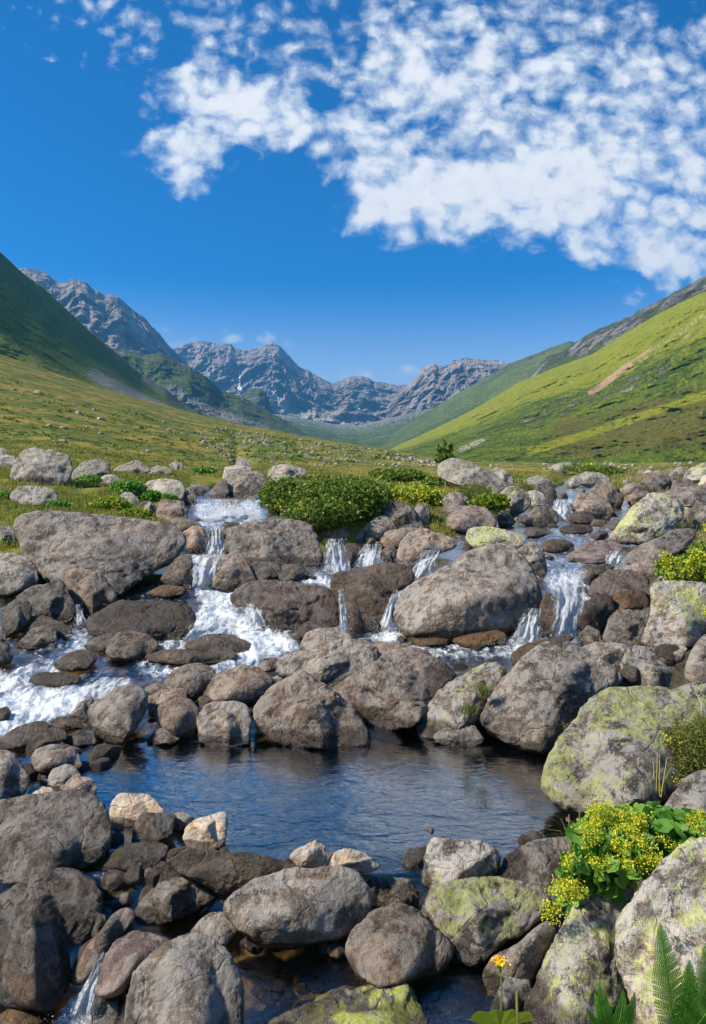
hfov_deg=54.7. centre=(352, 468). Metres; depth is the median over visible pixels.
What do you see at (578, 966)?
boulder
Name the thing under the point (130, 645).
rock
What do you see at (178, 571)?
rock
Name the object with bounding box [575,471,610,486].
rock
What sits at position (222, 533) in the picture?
stone
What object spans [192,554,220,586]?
waterfall
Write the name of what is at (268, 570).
rock
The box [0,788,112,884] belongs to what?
boulder
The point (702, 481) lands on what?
rock
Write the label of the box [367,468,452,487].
dark bush
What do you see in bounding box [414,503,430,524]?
rock
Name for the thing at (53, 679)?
rock
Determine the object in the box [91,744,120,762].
stone
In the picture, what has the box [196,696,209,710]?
stone
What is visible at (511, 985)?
rock
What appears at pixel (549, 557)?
stone
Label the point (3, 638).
rock
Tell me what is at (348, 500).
shrub
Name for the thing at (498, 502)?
leafy plant
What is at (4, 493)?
leafy plant
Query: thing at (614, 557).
waterfall
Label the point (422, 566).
waterfall
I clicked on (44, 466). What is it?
rock
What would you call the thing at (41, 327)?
hill
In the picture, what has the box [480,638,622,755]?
boulder
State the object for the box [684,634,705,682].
rock
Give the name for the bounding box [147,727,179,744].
rock
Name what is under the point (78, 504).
grass
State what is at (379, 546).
stone
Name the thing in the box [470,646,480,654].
stone
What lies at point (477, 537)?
rock
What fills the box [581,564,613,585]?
rock
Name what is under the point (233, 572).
rock
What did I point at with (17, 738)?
rock
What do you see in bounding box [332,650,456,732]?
boulder
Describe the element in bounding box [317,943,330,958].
stone
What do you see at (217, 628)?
waterfall
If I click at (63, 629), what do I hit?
rock
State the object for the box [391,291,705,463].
hill
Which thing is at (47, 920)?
boulder
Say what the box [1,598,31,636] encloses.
rock
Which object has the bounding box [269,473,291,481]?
rock
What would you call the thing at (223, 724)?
rock
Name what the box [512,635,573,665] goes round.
rock
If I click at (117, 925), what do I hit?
boulder
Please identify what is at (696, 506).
rock
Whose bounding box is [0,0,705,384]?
sky
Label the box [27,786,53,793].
rock
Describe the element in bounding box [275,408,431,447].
valley floor
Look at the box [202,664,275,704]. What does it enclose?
boulder
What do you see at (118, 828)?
stone
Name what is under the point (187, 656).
boulder
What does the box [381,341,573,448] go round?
slope
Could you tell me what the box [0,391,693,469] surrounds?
meadow stones
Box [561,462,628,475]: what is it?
dark bush
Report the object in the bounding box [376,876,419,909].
rock
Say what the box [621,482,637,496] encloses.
rock
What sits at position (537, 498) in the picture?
rock
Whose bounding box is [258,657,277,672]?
rock
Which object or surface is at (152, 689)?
rock
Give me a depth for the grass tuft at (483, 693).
3.75 m
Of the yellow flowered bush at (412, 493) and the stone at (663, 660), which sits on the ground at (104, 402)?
the yellow flowered bush at (412, 493)
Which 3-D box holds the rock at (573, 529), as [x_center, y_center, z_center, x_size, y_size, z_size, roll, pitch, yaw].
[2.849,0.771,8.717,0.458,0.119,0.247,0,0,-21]
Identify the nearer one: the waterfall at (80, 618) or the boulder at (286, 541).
the waterfall at (80, 618)
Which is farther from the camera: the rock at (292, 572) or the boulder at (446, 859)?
the rock at (292, 572)
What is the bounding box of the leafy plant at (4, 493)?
[0,491,11,498]
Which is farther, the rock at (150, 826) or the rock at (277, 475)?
the rock at (277, 475)
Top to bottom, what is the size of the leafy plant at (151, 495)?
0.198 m
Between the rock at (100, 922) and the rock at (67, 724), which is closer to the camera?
the rock at (100, 922)
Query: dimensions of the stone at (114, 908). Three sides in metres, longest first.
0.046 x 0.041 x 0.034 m
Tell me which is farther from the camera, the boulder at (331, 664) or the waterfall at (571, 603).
the waterfall at (571, 603)
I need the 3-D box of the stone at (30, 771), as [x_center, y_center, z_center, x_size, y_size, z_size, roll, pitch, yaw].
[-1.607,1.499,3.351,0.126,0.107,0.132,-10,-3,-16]
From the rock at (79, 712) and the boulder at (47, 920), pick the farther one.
the rock at (79, 712)
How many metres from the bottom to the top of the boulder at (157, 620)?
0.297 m
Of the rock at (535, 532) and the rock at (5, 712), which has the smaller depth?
the rock at (5, 712)
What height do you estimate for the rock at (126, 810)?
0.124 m
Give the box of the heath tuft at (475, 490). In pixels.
[450,482,492,498]
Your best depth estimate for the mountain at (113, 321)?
1657.36 m
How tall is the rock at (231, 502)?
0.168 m
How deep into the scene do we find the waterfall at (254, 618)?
5.29 m
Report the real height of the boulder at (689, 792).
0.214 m
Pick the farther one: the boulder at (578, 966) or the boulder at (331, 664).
the boulder at (331, 664)
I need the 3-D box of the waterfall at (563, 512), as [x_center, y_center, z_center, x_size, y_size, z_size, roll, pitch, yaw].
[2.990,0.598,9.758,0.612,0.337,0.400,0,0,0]
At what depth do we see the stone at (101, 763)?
3.42 m
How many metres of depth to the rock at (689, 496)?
9.97 m
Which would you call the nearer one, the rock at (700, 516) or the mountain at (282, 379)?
the rock at (700, 516)
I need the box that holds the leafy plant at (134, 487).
[109,477,147,496]
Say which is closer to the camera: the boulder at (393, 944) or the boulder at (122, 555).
the boulder at (393, 944)
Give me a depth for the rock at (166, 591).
6.30 m
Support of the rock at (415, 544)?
on the stream water
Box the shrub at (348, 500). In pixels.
[255,470,398,532]
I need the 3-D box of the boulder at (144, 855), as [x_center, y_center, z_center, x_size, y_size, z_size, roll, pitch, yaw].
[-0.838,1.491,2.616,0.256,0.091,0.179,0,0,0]
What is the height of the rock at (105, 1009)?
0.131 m
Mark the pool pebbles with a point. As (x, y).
(319, 983)
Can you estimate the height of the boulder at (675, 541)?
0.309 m
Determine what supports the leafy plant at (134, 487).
on the ground at (104, 402)
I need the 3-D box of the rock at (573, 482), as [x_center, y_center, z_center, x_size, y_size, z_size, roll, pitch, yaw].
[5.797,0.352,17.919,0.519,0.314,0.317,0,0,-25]
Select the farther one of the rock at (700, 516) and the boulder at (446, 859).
the rock at (700, 516)
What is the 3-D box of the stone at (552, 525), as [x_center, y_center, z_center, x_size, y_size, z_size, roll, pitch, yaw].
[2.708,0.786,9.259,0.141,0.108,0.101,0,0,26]
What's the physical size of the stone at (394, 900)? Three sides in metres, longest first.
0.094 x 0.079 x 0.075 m
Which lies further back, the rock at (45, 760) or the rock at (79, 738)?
the rock at (79, 738)
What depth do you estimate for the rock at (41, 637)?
4.88 m
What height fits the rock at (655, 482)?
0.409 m
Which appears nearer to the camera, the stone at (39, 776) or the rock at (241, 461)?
the stone at (39, 776)
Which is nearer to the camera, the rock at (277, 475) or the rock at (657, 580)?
the rock at (657, 580)
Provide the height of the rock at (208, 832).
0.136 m
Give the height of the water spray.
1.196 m
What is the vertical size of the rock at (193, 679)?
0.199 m
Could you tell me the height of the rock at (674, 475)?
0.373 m
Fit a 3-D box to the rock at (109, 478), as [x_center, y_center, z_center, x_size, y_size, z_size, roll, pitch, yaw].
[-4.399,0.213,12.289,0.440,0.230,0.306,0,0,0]
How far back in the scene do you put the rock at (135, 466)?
18.32 m
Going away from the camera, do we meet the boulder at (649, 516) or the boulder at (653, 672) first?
the boulder at (653, 672)
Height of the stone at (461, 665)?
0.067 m
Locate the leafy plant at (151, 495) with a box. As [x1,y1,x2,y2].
[138,489,177,502]
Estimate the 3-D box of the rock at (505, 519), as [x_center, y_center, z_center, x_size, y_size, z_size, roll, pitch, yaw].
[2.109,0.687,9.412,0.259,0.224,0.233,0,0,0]
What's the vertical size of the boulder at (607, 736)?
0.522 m
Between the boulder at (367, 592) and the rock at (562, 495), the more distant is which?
the rock at (562, 495)
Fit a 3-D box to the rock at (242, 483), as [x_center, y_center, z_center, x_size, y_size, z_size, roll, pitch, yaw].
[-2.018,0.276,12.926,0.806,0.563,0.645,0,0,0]
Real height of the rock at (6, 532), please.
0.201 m
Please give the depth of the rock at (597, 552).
6.63 m
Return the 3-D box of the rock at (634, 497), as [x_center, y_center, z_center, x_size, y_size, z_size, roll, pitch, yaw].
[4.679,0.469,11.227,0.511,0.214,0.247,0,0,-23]
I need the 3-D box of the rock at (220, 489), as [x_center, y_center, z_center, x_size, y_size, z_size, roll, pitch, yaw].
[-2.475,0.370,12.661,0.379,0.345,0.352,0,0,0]
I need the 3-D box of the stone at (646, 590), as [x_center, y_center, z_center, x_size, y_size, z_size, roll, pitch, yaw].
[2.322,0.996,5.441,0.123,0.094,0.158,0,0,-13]
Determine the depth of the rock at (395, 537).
8.04 m
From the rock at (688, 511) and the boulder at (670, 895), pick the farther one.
the rock at (688, 511)
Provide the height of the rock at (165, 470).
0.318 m
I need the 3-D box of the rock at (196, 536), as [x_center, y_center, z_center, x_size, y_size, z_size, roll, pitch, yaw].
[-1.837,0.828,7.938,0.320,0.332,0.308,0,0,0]
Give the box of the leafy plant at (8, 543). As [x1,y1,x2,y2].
[0,537,17,546]
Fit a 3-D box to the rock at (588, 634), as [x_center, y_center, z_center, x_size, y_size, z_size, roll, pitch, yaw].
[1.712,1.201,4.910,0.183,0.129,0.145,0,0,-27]
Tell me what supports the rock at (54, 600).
on the stream water
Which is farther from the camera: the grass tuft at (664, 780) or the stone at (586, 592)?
the stone at (586, 592)
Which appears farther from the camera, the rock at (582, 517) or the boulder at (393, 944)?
the rock at (582, 517)
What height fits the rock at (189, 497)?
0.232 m
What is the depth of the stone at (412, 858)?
2.59 m
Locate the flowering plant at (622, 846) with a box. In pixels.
[539,795,705,926]
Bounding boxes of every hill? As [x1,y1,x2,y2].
[0,252,200,414]
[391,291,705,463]
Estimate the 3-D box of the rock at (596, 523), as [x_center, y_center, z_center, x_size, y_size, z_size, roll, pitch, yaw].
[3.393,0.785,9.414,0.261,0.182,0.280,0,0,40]
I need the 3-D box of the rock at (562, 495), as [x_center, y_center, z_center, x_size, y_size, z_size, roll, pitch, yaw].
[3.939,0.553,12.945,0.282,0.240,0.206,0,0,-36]
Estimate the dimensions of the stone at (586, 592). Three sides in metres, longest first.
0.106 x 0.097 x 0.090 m
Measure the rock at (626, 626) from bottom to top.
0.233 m
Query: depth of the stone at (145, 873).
2.52 m
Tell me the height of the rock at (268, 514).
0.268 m
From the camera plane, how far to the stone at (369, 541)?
8.02 m
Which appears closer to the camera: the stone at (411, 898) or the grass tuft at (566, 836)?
the grass tuft at (566, 836)
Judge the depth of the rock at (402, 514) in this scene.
8.35 m
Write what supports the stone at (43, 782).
on the stream water
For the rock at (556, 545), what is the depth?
7.19 m
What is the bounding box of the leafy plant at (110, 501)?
[83,495,153,518]
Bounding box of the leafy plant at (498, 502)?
[466,490,511,511]
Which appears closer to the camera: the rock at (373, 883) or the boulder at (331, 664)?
the rock at (373, 883)
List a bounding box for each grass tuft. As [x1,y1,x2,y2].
[458,698,483,715]
[461,673,494,698]
[538,799,647,851]
[626,743,693,796]
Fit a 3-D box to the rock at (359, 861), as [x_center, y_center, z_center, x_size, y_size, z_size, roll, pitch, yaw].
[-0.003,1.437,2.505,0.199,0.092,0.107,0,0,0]
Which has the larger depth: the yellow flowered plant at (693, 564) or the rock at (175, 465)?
the rock at (175, 465)
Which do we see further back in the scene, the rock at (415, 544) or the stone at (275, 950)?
the rock at (415, 544)
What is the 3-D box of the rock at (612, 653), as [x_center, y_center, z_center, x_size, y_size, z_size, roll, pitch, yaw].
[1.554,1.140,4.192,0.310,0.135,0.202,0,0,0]
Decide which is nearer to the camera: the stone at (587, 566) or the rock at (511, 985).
the rock at (511, 985)
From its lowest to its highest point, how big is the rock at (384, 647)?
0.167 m
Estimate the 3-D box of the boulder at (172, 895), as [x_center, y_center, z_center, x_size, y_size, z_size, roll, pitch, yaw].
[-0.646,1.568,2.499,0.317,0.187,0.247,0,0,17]
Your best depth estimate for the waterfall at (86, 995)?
2.10 m
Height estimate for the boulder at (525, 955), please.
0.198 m
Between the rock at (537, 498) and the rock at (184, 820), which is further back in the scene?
the rock at (537, 498)
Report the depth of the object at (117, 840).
2.73 m
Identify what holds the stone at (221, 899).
on the stream water
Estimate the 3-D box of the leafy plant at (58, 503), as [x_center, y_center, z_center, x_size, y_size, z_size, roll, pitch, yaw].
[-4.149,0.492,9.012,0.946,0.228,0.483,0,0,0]
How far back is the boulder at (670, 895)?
1.85 m
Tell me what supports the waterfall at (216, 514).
on the stream water
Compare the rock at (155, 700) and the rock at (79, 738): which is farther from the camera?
the rock at (155, 700)
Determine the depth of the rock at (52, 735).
3.67 m
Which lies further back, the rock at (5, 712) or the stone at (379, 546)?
the stone at (379, 546)
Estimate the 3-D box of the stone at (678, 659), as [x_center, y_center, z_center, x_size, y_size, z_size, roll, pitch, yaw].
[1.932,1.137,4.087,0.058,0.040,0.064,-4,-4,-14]
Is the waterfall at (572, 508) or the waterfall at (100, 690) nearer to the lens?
the waterfall at (100, 690)
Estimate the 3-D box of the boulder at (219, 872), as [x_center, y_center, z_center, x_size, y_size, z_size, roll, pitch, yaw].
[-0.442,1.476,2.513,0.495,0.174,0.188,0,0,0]
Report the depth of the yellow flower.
1.59 m
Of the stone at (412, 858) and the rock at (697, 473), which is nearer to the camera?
the stone at (412, 858)
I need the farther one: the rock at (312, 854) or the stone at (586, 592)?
the stone at (586, 592)
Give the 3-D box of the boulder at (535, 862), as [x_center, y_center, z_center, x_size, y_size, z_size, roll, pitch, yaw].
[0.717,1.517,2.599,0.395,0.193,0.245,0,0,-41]
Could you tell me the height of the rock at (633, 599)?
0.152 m
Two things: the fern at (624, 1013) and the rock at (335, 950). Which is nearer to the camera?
the fern at (624, 1013)
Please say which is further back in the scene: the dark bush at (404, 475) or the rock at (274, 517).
the dark bush at (404, 475)
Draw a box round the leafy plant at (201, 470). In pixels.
[74,466,216,483]
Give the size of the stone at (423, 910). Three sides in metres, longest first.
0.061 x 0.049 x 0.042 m
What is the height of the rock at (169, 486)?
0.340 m
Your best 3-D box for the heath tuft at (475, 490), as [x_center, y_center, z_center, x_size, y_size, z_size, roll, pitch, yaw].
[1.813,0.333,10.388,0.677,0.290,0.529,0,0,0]
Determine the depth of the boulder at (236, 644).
4.83 m
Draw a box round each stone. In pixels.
[23,763,36,783]
[26,735,46,757]
[36,773,41,781]
[40,779,47,785]
[62,636,74,643]
[71,746,82,757]
[78,761,89,774]
[89,757,111,775]
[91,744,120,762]
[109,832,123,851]
[111,904,121,913]
[112,824,123,832]
[119,892,135,907]
[124,865,143,886]
[143,868,151,880]
[146,868,159,886]
[148,718,155,722]
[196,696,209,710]
[206,530,212,538]
[213,531,225,540]
[217,893,231,904]
[219,847,229,851]
[240,937,246,948]
[245,937,264,954]
[246,496,257,505]
[266,949,282,951]
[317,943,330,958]
[323,852,333,865]
[359,538,364,543]
[364,537,376,546]
[373,541,382,549]
[389,898,401,904]
[396,636,407,644]
[401,847,424,873]
[409,893,413,903]
[421,905,428,917]
[426,826,433,833]
[453,662,467,672]
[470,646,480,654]
[516,834,531,846]
[526,830,542,839]
[532,524,544,527]
[545,556,553,560]
[547,523,557,530]
[565,816,574,823]
[578,586,587,595]
[580,564,593,572]
[620,665,639,683]
[637,588,649,597]
[654,644,679,661]
[659,657,672,665]
[675,657,681,661]
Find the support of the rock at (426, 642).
on the stream water
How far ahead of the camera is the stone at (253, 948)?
2.28 m
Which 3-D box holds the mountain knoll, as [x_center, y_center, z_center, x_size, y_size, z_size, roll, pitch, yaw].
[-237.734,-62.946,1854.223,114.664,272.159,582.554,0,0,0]
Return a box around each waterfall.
[71,953,106,1016]
[76,605,85,625]
[82,677,127,698]
[183,617,235,639]
[190,499,265,523]
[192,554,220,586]
[206,527,224,554]
[239,603,265,626]
[324,538,349,572]
[338,590,347,626]
[355,544,382,568]
[380,591,401,627]
[412,550,439,577]
[511,608,542,644]
[546,568,588,635]
[551,500,571,521]
[604,551,623,563]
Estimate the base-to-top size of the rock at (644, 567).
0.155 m
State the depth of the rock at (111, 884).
2.50 m
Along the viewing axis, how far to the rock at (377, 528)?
8.20 m
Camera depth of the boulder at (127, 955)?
2.09 m
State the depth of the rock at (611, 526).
9.08 m
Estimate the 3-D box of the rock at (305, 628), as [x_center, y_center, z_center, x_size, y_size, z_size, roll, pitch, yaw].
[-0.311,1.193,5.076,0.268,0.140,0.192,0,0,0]
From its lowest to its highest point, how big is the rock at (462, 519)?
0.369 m
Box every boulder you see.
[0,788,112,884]
[0,867,103,1012]
[12,510,186,596]
[70,908,135,985]
[86,599,195,642]
[94,930,169,998]
[99,841,168,870]
[124,932,243,1023]
[134,861,217,926]
[145,647,237,664]
[166,847,296,894]
[184,633,251,652]
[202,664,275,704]
[223,866,372,949]
[225,518,323,566]
[230,580,339,632]
[253,670,370,751]
[265,983,429,1023]
[274,638,380,687]
[330,562,414,634]
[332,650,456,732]
[345,903,454,988]
[392,543,541,643]
[416,662,506,739]
[422,837,500,890]
[425,876,550,967]
[436,458,507,493]
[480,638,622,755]
[482,921,555,998]
[496,836,572,901]
[521,876,634,1023]
[541,679,705,814]
[608,492,683,544]
[614,837,705,1023]
[620,645,671,687]
[625,528,695,564]
[641,580,705,647]
[663,769,705,814]
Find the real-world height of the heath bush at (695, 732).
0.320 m
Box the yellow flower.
[467,954,534,1023]
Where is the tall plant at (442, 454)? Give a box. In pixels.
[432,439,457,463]
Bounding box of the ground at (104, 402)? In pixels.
[0,354,705,1023]
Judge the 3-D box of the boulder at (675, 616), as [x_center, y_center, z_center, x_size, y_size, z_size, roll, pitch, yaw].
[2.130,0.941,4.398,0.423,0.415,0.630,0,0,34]
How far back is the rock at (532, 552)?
5.99 m
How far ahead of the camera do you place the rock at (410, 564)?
6.41 m
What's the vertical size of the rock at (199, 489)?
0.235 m
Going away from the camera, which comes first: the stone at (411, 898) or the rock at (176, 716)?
the stone at (411, 898)
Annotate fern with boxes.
[587,985,635,1023]
[652,922,705,1023]
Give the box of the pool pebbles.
[99,757,532,1023]
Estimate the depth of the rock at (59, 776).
3.21 m
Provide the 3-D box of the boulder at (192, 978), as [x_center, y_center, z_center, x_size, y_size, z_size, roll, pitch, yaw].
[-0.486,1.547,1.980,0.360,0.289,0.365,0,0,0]
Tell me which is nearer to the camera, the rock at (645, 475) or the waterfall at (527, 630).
the waterfall at (527, 630)
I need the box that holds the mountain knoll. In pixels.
[241,388,274,414]
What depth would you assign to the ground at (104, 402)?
3.75 m
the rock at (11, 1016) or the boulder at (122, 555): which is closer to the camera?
the rock at (11, 1016)
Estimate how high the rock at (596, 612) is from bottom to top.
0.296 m
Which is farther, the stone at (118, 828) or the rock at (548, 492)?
the rock at (548, 492)
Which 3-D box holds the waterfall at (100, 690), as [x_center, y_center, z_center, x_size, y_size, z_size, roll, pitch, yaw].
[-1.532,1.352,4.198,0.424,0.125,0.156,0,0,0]
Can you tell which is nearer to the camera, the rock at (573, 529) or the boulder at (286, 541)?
the boulder at (286, 541)
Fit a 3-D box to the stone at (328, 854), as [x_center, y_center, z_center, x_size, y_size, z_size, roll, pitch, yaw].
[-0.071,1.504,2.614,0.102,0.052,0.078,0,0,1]
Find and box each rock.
[0,447,7,454]
[0,454,15,466]
[0,526,15,543]
[0,553,38,597]
[0,633,6,641]
[0,641,13,664]
[0,706,10,720]
[0,721,50,750]
[0,750,30,799]
[0,1008,53,1023]
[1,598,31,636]
[9,447,72,484]
[9,485,57,506]
[16,580,75,623]
[17,625,56,650]
[20,615,71,638]
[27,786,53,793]
[28,671,78,686]
[30,727,67,751]
[30,744,82,775]
[45,764,80,790]
[50,716,82,731]
[54,649,96,671]
[59,775,96,793]
[62,567,116,616]
[63,730,96,746]
[70,696,93,724]
[71,459,110,480]
[83,864,144,899]
[84,633,113,651]
[87,684,147,744]
[90,913,105,937]
[91,985,129,1023]
[101,474,118,486]
[105,630,158,661]
[109,793,163,828]
[113,460,150,473]
[119,492,138,507]
[131,812,176,842]
[141,501,156,515]
[144,683,165,695]
[145,478,185,499]
[147,585,184,598]
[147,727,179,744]
[148,688,187,717]
[149,466,171,474]
[154,697,198,738]
[155,499,187,521]
[160,554,192,590]
[164,663,215,701]
[167,517,200,531]
[169,461,182,470]
[173,811,193,834]
[183,490,196,504]
[183,525,207,554]
[183,811,227,849]
[186,484,209,494]
[190,911,236,946]
[196,701,251,748]
[206,553,255,591]
[209,480,228,497]
[218,522,239,535]
[219,498,238,507]
[222,465,252,478]
[226,469,266,496]
[236,456,251,466]
[250,561,280,579]
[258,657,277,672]
[264,516,285,519]
[266,509,279,516]
[267,464,305,477]
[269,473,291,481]
[278,564,308,580]
[290,840,326,868]
[292,619,328,639]
[300,627,351,649]
[323,519,349,540]
[325,848,379,872]
[326,942,344,959]
[342,543,362,568]
[356,515,396,540]
[366,877,378,905]
[373,641,432,655]
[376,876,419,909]
[380,527,416,548]
[380,545,396,561]
[384,501,423,527]
[396,527,456,561]
[401,560,416,569]
[407,637,448,646]
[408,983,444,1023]
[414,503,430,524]
[433,725,483,748]
[437,505,496,534]
[441,492,467,506]
[453,630,506,648]
[465,526,525,548]
[488,977,531,1023]
[492,467,513,485]
[497,511,515,526]
[500,486,530,515]
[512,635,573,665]
[516,514,533,525]
[518,541,546,576]
[524,475,551,485]
[524,527,550,538]
[527,490,545,507]
[527,506,558,526]
[533,484,556,504]
[538,593,559,636]
[541,539,574,552]
[548,462,571,472]
[556,492,567,503]
[559,524,592,534]
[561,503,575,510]
[565,476,581,487]
[567,511,595,524]
[567,540,622,563]
[573,493,613,519]
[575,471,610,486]
[575,488,585,491]
[577,594,613,633]
[578,625,601,645]
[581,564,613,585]
[583,642,628,666]
[588,481,623,507]
[588,569,648,597]
[590,519,606,530]
[590,530,608,539]
[602,523,617,531]
[602,609,649,645]
[613,590,648,609]
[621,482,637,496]
[624,491,649,503]
[624,559,657,577]
[626,472,670,493]
[636,473,653,479]
[654,490,667,492]
[654,572,704,583]
[664,471,679,489]
[665,484,705,506]
[670,478,693,489]
[671,643,687,657]
[673,467,685,472]
[680,468,689,476]
[684,463,705,481]
[684,507,694,517]
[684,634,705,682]
[691,502,705,511]
[693,505,705,527]
[698,475,705,484]
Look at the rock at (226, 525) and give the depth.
8.36 m
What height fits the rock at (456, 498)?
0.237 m
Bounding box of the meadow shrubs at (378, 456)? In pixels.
[0,378,419,463]
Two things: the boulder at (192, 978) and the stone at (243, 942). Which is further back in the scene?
the stone at (243, 942)
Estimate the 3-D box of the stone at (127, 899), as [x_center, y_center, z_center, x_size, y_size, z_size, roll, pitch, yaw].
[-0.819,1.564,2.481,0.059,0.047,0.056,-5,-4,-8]
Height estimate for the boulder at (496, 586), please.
0.713 m
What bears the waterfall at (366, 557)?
on the stream water
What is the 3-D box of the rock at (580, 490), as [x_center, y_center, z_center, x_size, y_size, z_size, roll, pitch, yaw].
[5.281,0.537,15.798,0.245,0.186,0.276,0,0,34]
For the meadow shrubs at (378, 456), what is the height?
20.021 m
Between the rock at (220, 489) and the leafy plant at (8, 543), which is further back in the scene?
the rock at (220, 489)
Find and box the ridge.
[527,276,705,378]
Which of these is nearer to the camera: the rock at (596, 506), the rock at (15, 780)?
the rock at (15, 780)
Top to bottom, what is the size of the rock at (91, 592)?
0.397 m
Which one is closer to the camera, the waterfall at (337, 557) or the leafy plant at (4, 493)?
the waterfall at (337, 557)
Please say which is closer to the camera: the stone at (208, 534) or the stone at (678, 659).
the stone at (678, 659)
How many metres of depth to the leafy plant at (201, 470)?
12.04 m
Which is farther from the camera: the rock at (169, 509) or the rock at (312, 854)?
the rock at (169, 509)
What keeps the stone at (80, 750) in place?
on the stream water
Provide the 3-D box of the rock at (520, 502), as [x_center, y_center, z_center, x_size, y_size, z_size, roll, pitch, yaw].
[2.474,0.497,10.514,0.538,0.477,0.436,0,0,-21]
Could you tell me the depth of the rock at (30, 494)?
8.96 m
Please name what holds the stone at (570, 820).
on the stream water
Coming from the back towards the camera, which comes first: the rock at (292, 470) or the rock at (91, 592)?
the rock at (292, 470)
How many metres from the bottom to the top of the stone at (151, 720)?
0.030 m
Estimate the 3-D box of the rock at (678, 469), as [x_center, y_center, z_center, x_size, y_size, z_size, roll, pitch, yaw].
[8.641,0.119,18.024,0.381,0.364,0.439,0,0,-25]
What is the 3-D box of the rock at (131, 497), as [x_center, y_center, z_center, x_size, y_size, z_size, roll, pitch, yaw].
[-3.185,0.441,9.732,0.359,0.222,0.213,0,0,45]
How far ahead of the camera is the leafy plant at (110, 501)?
8.84 m
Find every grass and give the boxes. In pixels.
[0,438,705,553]
[0,439,701,555]
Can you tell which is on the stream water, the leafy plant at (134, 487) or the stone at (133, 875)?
the stone at (133, 875)
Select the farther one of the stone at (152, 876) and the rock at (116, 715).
the rock at (116, 715)
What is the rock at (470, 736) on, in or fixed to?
on the stream water
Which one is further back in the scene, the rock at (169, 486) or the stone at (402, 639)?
the rock at (169, 486)
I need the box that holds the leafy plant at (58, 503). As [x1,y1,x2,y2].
[17,498,74,508]
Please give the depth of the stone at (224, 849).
2.67 m
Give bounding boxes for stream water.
[0,479,636,1023]
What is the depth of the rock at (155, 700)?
4.05 m
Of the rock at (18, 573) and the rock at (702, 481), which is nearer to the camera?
the rock at (18, 573)
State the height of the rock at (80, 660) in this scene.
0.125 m
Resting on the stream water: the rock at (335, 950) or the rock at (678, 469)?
the rock at (335, 950)
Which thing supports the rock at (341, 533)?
on the ground at (104, 402)
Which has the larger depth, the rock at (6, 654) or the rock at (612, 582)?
the rock at (612, 582)
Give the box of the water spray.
[45,514,621,1023]
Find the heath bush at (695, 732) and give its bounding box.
[660,714,705,785]
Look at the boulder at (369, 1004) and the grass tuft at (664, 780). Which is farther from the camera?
the grass tuft at (664, 780)
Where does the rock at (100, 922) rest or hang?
on the stream water
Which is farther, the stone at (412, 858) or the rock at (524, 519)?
the rock at (524, 519)
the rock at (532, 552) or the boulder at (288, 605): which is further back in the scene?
the rock at (532, 552)
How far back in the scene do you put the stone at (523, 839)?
2.74 m
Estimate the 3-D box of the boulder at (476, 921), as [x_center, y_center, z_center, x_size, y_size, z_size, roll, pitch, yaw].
[0.461,1.537,2.371,0.438,0.240,0.304,0,0,-27]
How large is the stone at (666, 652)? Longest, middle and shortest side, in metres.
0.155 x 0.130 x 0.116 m
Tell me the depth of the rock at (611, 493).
11.34 m
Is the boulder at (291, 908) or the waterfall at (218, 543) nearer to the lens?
the boulder at (291, 908)
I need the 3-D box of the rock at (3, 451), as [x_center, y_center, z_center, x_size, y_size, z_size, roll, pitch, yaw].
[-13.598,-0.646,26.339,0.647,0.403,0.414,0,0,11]
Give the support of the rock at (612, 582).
on the ground at (104, 402)
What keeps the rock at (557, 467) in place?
on the ground at (104, 402)
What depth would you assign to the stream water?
4.01 m
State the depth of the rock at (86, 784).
3.16 m
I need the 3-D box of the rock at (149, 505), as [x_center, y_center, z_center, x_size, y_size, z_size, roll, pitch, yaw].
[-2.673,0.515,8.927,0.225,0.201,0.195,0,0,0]
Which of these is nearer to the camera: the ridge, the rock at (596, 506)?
the rock at (596, 506)
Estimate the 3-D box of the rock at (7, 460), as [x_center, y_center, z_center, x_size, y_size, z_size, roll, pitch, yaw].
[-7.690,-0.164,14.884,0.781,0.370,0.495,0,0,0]
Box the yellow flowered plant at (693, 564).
[648,523,705,619]
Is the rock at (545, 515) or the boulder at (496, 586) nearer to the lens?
the boulder at (496, 586)
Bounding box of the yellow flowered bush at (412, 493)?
[386,479,444,505]
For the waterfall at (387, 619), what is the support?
on the stream water
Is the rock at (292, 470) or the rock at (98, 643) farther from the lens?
the rock at (292, 470)
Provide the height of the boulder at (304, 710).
0.398 m
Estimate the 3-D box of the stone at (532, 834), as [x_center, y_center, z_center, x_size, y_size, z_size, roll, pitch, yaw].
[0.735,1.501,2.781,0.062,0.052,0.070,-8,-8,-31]
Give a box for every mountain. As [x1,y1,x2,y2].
[19,268,188,365]
[173,341,406,424]
[386,357,508,418]
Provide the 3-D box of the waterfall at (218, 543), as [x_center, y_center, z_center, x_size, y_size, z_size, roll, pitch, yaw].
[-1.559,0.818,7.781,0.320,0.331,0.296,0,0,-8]
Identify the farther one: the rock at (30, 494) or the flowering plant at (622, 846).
the rock at (30, 494)
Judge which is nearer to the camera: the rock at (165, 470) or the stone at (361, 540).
the stone at (361, 540)
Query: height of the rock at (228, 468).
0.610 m
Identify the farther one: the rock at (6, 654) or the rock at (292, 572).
the rock at (292, 572)
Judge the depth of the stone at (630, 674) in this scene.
4.01 m
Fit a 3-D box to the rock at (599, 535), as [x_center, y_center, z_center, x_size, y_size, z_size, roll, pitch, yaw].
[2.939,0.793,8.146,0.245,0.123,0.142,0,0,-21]

